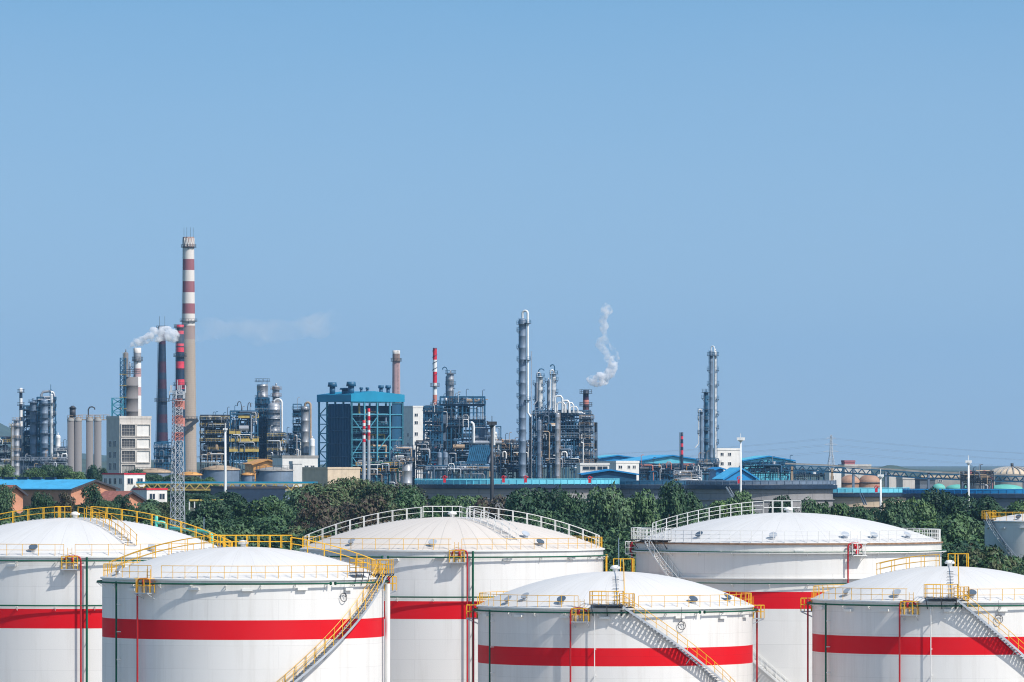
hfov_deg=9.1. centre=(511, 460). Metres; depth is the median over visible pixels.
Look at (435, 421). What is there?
process structure
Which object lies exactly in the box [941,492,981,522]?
broadleaf tree
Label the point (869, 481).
domed tank
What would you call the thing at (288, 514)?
broadleaf tree
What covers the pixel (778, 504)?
broadleaf tree
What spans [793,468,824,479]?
process structure
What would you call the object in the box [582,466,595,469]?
window
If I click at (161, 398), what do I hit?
chimney
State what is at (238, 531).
broadleaf tree
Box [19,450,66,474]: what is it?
pipe rack
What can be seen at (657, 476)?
building
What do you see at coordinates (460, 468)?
process structure
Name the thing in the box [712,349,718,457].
distillation column
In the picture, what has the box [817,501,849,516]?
broadleaf tree
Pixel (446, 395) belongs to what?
vent column
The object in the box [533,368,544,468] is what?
distillation column
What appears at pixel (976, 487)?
round store
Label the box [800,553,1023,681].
storage tank
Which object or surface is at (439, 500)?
broadleaf tree
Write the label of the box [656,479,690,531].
broadleaf tree
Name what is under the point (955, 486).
round store
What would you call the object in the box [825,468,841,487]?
building
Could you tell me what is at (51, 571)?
storage tank
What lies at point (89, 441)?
silo
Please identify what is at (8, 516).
broadleaf tree
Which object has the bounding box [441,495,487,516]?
broadleaf tree
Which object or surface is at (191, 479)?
broadleaf tree
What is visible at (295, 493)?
broadleaf tree
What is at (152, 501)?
undergrowth
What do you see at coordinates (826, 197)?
sky
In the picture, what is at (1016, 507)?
broadleaf tree
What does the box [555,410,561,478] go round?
vessel
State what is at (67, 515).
broadleaf tree
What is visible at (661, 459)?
gabled building
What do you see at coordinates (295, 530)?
broadleaf tree
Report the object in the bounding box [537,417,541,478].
vessel
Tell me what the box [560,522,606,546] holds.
broadleaf tree
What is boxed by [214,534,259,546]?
broadleaf tree
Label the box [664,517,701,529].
broadleaf tree
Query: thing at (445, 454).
vessel
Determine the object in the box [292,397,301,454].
process structure
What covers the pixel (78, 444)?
silo
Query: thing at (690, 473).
process structure
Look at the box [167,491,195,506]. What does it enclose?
broadleaf tree
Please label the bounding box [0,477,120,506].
gabled building
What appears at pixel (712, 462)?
process structure
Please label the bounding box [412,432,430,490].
process structure
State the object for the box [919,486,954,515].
broadleaf tree
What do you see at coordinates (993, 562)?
broadleaf tree
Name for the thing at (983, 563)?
broadleaf tree
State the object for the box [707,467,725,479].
gabled building
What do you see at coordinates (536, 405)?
distillation column
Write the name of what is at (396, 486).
broadleaf tree
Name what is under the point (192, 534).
broadleaf tree
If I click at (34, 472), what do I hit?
broadleaf tree
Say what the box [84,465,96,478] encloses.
broadleaf tree
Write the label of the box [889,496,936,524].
broadleaf tree
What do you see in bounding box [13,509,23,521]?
broadleaf tree
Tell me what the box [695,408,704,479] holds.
distillation column
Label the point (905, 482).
building
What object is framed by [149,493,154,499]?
window
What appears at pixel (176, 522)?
broadleaf tree
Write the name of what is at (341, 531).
broadleaf tree
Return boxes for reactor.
[255,378,268,448]
[265,398,285,452]
[299,401,311,454]
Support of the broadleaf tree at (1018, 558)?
on the ground
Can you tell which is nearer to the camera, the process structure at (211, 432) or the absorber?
the absorber
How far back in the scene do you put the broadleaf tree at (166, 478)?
1688.44 m
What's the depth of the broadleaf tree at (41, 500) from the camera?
1119.39 m
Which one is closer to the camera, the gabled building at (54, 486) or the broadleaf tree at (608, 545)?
the broadleaf tree at (608, 545)
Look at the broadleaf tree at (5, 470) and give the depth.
1697.99 m
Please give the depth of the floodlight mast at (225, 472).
1499.77 m
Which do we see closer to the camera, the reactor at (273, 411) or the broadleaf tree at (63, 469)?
the broadleaf tree at (63, 469)
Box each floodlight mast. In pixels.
[223,423,227,497]
[487,421,496,507]
[737,433,744,491]
[877,469,883,511]
[965,455,971,507]
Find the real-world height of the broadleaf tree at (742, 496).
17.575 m
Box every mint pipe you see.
[155,516,166,528]
[169,527,212,543]
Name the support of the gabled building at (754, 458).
on the ground
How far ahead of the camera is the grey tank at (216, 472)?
1745.87 m
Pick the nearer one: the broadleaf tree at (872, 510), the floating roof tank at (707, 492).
the broadleaf tree at (872, 510)
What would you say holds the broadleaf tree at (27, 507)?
on the ground
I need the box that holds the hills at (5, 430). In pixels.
[0,423,982,470]
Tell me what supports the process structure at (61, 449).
on the ground
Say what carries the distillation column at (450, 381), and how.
on the ground
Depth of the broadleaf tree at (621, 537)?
886.04 m
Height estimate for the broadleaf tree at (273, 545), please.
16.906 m
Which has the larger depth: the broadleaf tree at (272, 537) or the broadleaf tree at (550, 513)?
the broadleaf tree at (550, 513)
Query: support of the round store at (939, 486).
on the ground
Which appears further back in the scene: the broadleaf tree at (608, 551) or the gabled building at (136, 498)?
the gabled building at (136, 498)
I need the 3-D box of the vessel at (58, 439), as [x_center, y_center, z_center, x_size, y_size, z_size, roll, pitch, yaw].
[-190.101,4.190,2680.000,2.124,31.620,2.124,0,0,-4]
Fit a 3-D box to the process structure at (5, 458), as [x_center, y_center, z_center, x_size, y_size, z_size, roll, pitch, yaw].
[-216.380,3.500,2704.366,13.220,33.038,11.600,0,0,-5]
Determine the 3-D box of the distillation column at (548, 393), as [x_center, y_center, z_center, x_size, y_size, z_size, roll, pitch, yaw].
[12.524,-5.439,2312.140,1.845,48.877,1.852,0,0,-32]
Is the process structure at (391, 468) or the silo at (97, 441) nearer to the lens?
the silo at (97, 441)
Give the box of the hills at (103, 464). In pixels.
[0,449,958,481]
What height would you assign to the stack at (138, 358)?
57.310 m
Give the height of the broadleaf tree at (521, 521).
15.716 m
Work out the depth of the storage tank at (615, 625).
589.60 m
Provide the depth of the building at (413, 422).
2651.41 m
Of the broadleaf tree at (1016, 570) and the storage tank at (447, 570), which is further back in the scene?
the broadleaf tree at (1016, 570)
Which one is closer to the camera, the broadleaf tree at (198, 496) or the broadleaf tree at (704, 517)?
the broadleaf tree at (704, 517)
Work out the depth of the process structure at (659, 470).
2309.93 m
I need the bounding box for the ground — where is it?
[19,466,1023,514]
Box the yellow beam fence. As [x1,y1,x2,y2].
[189,499,222,509]
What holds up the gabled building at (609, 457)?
on the ground
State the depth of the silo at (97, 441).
2298.88 m
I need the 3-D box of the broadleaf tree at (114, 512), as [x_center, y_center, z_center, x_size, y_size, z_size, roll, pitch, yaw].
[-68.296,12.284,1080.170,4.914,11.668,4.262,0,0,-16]
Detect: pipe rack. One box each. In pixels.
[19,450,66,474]
[489,432,534,478]
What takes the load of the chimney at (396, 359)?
on the ground
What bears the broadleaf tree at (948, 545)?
on the ground
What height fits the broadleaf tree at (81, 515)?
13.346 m
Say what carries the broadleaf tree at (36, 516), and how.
on the ground
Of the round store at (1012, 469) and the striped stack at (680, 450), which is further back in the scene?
the round store at (1012, 469)
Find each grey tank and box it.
[134,467,170,481]
[174,470,201,493]
[200,465,239,485]
[239,470,255,485]
[252,466,293,500]
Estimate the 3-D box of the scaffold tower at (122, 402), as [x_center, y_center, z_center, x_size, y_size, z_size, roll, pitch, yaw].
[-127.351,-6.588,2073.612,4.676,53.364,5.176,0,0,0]
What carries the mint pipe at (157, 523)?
on the yard paving
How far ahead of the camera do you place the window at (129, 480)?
1651.21 m
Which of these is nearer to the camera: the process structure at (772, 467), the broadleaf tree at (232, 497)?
the broadleaf tree at (232, 497)
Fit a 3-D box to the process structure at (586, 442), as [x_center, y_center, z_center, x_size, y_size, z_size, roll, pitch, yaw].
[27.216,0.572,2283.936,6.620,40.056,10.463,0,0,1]
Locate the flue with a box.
[123,349,127,376]
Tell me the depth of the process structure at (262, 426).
2489.76 m
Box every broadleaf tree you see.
[0,464,21,478]
[0,483,16,523]
[0,514,19,524]
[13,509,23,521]
[18,511,47,519]
[20,467,48,478]
[22,506,33,511]
[30,491,53,517]
[40,463,59,478]
[47,510,72,518]
[49,464,74,478]
[53,492,75,514]
[63,471,85,478]
[74,482,103,515]
[77,511,100,517]
[77,514,104,518]
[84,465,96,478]
[92,466,107,480]
[98,499,121,520]
[112,494,131,520]
[114,510,129,521]
[125,468,147,481]
[128,503,165,527]
[130,505,137,514]
[145,473,162,486]
[155,501,180,525]
[158,520,188,530]
[159,474,182,502]
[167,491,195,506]
[175,527,204,539]
[176,476,200,506]
[177,504,188,517]
[179,495,232,524]
[183,526,227,543]
[185,515,227,534]
[189,493,213,508]
[193,476,218,494]
[203,490,244,515]
[207,523,257,546]
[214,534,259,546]
[218,519,245,533]
[228,497,273,528]
[249,512,311,539]
[249,515,272,536]
[251,495,293,516]
[251,529,287,543]
[251,542,299,550]
[262,527,340,548]
[274,543,300,550]
[282,525,332,542]
[283,485,320,512]
[283,511,294,519]
[289,491,346,529]
[305,482,355,516]
[307,516,351,536]
[325,476,372,502]
[330,502,357,519]
[332,528,354,535]
[333,523,366,533]
[341,493,394,527]
[353,480,395,505]
[373,500,410,519]
[387,483,428,501]
[393,486,429,519]
[413,494,454,518]
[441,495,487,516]
[449,513,489,518]
[468,494,507,519]
[504,487,550,520]
[507,510,560,524]
[515,516,534,524]
[531,515,576,533]
[535,484,570,514]
[549,490,589,519]
[549,512,592,539]
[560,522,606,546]
[583,481,634,544]
[597,540,633,560]
[600,546,612,568]
[602,528,642,546]
[603,544,635,571]
[622,488,663,530]
[624,523,664,534]
[636,497,661,507]
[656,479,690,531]
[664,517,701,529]
[684,489,704,520]
[695,504,717,520]
[705,498,740,520]
[721,490,757,516]
[768,495,793,512]
[800,496,822,513]
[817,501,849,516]
[847,504,875,521]
[866,507,882,521]
[875,497,915,525]
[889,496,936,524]
[897,519,933,530]
[908,527,932,535]
[915,521,947,535]
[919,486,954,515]
[924,511,947,523]
[932,511,973,548]
[933,534,973,559]
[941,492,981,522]
[942,538,1008,564]
[942,550,967,566]
[952,555,1022,570]
[956,515,984,542]
[956,545,1004,567]
[966,494,1003,529]
[969,534,1005,556]
[986,555,1023,571]
[1000,499,1023,516]
[1002,561,1023,574]
[1006,555,1023,562]
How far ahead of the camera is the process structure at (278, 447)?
2469.94 m
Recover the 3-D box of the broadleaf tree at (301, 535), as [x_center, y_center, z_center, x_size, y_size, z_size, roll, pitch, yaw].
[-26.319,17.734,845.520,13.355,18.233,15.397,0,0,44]
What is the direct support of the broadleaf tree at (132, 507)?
on the ground
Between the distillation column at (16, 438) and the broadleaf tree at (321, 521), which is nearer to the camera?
the broadleaf tree at (321, 521)
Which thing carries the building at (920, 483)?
on the ground
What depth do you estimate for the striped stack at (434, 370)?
2499.24 m
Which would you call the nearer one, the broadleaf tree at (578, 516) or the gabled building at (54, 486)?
the broadleaf tree at (578, 516)
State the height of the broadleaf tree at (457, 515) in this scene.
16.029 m
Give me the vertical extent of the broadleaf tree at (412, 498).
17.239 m
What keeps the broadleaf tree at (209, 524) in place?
on the ground
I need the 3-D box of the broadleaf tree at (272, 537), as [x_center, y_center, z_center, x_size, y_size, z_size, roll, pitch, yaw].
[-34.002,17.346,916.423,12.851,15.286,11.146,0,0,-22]
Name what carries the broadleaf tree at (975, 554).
on the ground
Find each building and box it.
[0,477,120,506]
[0,485,27,512]
[100,491,145,507]
[102,473,145,490]
[106,416,151,472]
[132,488,167,504]
[210,486,285,509]
[243,459,272,480]
[272,455,317,468]
[289,461,302,486]
[302,467,360,486]
[404,406,431,477]
[576,463,609,478]
[578,469,638,479]
[591,455,633,460]
[596,461,639,479]
[615,455,699,463]
[639,464,694,479]
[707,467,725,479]
[712,467,758,479]
[713,448,739,470]
[742,456,795,479]
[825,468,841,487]
[838,464,870,478]
[841,460,854,463]
[887,473,904,487]
[896,477,914,488]
[914,478,935,488]
[916,475,959,487]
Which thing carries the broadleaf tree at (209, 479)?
on the ground
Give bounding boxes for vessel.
[55,433,60,452]
[310,436,314,454]
[400,458,413,484]
[437,449,441,478]
[443,449,447,472]
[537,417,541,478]
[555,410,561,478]
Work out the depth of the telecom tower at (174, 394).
959.72 m
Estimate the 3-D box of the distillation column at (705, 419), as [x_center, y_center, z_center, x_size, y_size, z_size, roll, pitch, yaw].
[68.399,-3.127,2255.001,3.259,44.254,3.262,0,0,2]
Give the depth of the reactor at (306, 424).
2488.89 m
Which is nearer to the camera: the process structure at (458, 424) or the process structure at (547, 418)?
the process structure at (547, 418)
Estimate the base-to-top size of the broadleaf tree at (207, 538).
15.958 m
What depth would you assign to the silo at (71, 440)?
2298.99 m
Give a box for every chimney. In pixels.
[154,316,169,468]
[173,324,186,474]
[180,227,198,471]
[392,350,401,485]
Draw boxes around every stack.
[17,388,24,476]
[132,348,142,415]
[361,420,366,479]
[367,408,369,480]
[430,348,439,447]
[579,389,592,459]
[679,432,682,477]
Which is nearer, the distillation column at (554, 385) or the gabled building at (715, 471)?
the gabled building at (715, 471)
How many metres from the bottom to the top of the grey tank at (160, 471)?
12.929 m
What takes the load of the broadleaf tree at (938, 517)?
on the ground
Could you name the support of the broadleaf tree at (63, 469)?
on the ground
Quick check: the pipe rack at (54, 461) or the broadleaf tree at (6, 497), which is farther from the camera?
the pipe rack at (54, 461)
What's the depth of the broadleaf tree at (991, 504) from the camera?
1059.69 m
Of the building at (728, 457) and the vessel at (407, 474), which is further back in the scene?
the building at (728, 457)
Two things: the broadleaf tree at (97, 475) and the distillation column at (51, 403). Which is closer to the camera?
the broadleaf tree at (97, 475)
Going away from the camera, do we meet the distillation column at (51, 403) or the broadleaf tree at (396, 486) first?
the broadleaf tree at (396, 486)
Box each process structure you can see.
[0,436,10,465]
[23,398,39,476]
[34,384,56,467]
[53,439,66,460]
[153,439,174,471]
[199,407,234,473]
[226,405,259,485]
[255,389,269,458]
[267,425,288,459]
[284,427,295,454]
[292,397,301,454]
[355,454,411,486]
[390,437,415,487]
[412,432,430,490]
[423,399,445,478]
[425,457,495,478]
[437,388,487,478]
[469,423,502,478]
[529,402,591,478]
[579,406,597,462]
[639,455,698,479]
[673,463,701,479]
[695,451,719,479]
[743,455,795,479]
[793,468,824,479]
[959,464,994,488]
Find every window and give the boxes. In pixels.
[127,478,132,483]
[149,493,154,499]
[159,493,164,499]
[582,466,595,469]
[597,466,607,469]
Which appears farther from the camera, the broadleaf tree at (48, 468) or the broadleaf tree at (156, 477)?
the broadleaf tree at (48, 468)
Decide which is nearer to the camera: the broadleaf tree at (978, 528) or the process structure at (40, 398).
the broadleaf tree at (978, 528)
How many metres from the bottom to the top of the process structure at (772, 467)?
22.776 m
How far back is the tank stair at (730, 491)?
1752.47 m
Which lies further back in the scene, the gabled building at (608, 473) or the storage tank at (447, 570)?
the gabled building at (608, 473)
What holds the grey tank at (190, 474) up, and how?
on the ground
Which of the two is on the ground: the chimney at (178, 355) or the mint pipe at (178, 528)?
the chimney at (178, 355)
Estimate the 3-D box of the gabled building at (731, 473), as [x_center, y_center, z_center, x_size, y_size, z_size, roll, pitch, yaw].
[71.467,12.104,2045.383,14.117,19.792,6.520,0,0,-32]
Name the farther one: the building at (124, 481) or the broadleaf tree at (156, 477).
the broadleaf tree at (156, 477)
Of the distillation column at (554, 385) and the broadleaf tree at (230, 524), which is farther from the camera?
the distillation column at (554, 385)
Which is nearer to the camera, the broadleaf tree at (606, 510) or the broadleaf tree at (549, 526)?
the broadleaf tree at (549, 526)
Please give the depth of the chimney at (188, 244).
3097.18 m
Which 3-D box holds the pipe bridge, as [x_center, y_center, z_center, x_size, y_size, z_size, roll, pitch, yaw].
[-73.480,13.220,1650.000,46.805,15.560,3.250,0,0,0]
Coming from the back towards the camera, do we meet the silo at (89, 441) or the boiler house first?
the boiler house
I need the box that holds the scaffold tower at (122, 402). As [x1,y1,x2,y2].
[111,358,126,415]
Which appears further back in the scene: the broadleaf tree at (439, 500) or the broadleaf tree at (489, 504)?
the broadleaf tree at (439, 500)
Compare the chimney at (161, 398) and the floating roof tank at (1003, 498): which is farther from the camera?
the chimney at (161, 398)
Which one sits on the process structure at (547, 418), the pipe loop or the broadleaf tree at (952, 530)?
the pipe loop
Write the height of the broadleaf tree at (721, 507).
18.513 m
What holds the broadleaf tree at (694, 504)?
on the ground
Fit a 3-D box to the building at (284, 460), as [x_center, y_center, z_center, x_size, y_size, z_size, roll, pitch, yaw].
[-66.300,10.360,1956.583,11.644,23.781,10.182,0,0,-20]
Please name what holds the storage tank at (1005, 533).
on the ground
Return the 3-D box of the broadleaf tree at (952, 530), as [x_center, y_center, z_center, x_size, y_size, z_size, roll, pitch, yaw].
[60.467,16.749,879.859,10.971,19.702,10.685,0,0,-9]
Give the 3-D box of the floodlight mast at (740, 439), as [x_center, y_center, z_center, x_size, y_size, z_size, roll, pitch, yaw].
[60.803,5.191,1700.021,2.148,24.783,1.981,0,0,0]
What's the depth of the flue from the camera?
2109.39 m
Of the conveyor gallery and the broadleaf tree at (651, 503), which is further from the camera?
the conveyor gallery
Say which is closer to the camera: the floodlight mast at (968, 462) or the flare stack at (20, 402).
the floodlight mast at (968, 462)
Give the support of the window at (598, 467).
in the building at (584, 467)
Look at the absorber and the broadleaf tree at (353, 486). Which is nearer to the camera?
the broadleaf tree at (353, 486)
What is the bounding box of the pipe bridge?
[136,482,317,491]
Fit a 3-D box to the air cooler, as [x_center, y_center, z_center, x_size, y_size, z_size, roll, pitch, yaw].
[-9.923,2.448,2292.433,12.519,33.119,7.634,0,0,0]
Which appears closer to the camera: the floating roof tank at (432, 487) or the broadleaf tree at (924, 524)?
the broadleaf tree at (924, 524)
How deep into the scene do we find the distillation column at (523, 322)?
2298.91 m
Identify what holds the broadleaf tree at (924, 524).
on the ground
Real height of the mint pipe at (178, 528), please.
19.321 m
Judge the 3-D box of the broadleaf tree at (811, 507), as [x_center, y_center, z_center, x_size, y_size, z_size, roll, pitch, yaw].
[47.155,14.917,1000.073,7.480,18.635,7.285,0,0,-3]
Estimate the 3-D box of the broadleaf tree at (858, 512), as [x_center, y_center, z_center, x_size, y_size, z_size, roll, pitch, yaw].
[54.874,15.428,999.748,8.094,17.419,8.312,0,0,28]
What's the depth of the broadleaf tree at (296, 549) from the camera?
767.79 m
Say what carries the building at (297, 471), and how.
on the ground
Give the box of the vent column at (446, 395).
[442,367,447,444]
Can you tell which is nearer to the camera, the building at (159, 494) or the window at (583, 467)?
the building at (159, 494)
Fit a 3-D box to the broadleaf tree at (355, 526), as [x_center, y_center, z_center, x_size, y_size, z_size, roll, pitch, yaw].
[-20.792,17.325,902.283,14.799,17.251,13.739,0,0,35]
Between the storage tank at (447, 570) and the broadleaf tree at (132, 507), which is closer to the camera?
the storage tank at (447, 570)
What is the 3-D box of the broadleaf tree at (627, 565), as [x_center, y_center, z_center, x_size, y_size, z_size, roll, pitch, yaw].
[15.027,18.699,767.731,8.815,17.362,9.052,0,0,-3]
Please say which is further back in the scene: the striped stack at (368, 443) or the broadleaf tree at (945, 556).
the striped stack at (368, 443)
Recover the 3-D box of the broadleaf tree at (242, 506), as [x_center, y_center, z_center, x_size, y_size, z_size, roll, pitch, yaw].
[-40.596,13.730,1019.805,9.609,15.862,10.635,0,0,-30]
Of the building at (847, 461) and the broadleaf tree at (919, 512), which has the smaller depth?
the broadleaf tree at (919, 512)
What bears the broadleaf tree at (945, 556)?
on the ground
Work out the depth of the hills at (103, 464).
6234.35 m
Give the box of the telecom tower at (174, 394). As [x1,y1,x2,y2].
[169,380,185,530]
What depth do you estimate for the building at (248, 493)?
1561.47 m
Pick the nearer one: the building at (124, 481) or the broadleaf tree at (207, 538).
the broadleaf tree at (207, 538)
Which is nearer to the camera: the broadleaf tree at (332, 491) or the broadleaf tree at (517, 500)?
the broadleaf tree at (517, 500)
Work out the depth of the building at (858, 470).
2501.02 m
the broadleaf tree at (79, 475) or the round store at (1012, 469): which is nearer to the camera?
the broadleaf tree at (79, 475)
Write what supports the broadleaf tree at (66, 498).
on the ground
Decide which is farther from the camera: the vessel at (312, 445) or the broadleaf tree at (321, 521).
the vessel at (312, 445)
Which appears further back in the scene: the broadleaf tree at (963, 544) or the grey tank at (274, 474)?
the grey tank at (274, 474)
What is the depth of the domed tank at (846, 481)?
2197.01 m
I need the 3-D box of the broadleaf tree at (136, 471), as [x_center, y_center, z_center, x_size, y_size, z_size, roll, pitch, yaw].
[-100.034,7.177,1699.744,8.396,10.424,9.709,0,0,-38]
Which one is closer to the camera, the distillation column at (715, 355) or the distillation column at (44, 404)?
the distillation column at (715, 355)
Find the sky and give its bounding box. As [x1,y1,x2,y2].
[0,0,1023,465]
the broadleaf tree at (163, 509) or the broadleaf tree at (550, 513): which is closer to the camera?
the broadleaf tree at (550, 513)
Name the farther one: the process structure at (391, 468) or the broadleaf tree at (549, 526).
the process structure at (391, 468)
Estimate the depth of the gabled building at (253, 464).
2000.99 m
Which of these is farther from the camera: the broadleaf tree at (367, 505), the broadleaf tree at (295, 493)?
the broadleaf tree at (295, 493)
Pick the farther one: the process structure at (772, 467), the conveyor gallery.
the process structure at (772, 467)
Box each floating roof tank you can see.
[414,478,619,512]
[616,480,688,502]
[685,480,836,512]
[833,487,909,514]
[902,488,1023,511]
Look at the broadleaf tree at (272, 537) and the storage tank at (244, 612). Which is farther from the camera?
the broadleaf tree at (272, 537)
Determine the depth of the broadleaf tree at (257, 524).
999.03 m
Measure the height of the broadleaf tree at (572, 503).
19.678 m
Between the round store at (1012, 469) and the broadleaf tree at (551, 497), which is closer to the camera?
the broadleaf tree at (551, 497)
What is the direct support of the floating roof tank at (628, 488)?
on the ground
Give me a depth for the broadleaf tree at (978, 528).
997.97 m
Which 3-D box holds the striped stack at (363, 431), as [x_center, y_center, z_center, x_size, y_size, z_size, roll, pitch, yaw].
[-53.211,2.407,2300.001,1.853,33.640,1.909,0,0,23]
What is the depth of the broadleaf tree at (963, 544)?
813.91 m
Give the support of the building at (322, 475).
on the ground
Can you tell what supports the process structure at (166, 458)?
on the ground
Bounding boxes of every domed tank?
[841,475,859,487]
[859,475,879,487]
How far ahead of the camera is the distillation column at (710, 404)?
2249.46 m
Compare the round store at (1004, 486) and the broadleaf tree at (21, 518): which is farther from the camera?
the round store at (1004, 486)
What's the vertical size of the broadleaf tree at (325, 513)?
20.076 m
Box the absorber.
[121,369,140,415]
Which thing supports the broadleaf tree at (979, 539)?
on the ground
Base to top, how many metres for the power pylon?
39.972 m
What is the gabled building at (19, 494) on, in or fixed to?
on the ground
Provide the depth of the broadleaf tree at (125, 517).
1098.70 m
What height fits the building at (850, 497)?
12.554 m
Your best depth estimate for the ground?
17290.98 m
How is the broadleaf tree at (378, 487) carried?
on the ground
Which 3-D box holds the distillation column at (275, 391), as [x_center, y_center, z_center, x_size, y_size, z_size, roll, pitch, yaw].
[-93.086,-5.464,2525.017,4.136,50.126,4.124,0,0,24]
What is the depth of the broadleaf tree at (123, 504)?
1119.66 m
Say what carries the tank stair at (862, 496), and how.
on the ground
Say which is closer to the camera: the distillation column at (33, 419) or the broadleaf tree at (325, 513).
the broadleaf tree at (325, 513)
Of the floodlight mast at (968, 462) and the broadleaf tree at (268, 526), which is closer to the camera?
the broadleaf tree at (268, 526)
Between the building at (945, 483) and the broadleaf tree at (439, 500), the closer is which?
the broadleaf tree at (439, 500)
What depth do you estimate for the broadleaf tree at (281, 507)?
1098.71 m
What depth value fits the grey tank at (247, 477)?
1758.34 m
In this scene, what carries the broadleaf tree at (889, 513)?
on the ground
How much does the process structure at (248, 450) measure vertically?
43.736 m
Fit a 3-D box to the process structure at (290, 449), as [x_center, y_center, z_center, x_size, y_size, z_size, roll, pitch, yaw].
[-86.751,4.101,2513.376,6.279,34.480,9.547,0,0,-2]
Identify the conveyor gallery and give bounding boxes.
[785,463,1023,488]
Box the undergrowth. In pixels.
[18,499,178,514]
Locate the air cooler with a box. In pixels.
[467,422,501,478]
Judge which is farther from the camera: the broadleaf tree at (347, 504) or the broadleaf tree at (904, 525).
the broadleaf tree at (347, 504)
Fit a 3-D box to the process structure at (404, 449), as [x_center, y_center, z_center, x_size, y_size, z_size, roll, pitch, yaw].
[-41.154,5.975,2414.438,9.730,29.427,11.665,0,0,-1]
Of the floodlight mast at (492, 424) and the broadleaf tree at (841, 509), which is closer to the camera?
the broadleaf tree at (841, 509)
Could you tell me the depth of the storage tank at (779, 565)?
655.22 m
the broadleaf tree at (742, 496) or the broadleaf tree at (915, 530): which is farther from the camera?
the broadleaf tree at (742, 496)
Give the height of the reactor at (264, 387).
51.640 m
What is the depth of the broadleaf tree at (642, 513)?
924.08 m
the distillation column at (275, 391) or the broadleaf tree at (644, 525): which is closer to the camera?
the broadleaf tree at (644, 525)
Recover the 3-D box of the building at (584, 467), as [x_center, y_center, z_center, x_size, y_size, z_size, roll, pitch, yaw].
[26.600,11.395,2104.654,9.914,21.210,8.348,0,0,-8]
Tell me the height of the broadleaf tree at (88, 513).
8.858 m
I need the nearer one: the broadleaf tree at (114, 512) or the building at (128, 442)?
the broadleaf tree at (114, 512)
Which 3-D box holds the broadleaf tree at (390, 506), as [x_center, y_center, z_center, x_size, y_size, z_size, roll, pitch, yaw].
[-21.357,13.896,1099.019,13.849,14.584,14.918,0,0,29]
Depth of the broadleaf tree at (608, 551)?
793.86 m
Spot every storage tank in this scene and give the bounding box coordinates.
[0,506,232,681]
[96,535,396,681]
[300,506,607,681]
[466,558,764,681]
[625,500,945,681]
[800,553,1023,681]
[982,510,1023,557]
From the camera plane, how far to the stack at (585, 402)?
2307.00 m
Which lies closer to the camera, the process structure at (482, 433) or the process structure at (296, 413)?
the process structure at (482, 433)
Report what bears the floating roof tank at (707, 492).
on the ground
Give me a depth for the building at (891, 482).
2260.31 m
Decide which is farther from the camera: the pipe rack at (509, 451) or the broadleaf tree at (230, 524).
the pipe rack at (509, 451)
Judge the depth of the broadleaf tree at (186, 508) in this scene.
1239.67 m
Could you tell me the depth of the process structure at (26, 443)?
2709.70 m
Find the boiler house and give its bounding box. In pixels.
[317,382,404,484]
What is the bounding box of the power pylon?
[824,435,838,468]
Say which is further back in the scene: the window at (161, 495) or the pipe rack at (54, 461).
the pipe rack at (54, 461)
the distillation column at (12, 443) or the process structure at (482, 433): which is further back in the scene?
the distillation column at (12, 443)
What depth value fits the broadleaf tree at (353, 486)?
1198.95 m
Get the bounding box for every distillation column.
[9,422,13,469]
[12,417,20,478]
[28,399,38,468]
[39,397,49,463]
[48,392,54,469]
[270,383,281,404]
[445,370,455,478]
[516,310,531,478]
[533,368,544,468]
[533,380,537,478]
[545,378,549,478]
[549,364,557,478]
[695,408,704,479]
[701,389,707,479]
[707,346,717,478]
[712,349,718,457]
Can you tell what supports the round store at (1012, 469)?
on the ground
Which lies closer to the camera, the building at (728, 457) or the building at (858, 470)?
the building at (728, 457)
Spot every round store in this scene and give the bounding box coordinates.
[932,484,944,488]
[945,484,966,488]
[970,472,994,488]
[992,463,1023,487]
[994,484,1022,488]
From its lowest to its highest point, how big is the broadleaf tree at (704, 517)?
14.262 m
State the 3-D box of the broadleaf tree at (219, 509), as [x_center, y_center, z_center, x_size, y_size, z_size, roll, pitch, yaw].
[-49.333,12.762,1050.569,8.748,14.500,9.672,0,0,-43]
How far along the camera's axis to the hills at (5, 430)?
11346.28 m
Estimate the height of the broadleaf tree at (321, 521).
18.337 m
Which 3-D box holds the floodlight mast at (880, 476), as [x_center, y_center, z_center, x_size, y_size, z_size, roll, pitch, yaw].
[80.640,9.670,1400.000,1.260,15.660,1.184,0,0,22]
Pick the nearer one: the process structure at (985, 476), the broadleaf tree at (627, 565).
the broadleaf tree at (627, 565)
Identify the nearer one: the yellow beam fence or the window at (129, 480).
the yellow beam fence
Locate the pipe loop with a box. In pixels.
[554,395,577,412]
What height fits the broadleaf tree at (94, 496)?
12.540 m
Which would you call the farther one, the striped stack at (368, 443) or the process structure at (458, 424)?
the process structure at (458, 424)
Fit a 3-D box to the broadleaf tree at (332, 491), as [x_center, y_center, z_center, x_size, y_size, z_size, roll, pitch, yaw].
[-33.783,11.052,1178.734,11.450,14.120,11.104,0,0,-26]
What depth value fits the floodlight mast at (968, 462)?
1499.79 m
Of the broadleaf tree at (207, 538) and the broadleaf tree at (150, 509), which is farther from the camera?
the broadleaf tree at (150, 509)
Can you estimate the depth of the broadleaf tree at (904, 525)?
1000.66 m
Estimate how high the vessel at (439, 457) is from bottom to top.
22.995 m
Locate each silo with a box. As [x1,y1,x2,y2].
[67,406,75,471]
[74,415,81,471]
[86,406,94,474]
[94,415,101,470]
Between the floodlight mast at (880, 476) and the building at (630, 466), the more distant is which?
the building at (630, 466)

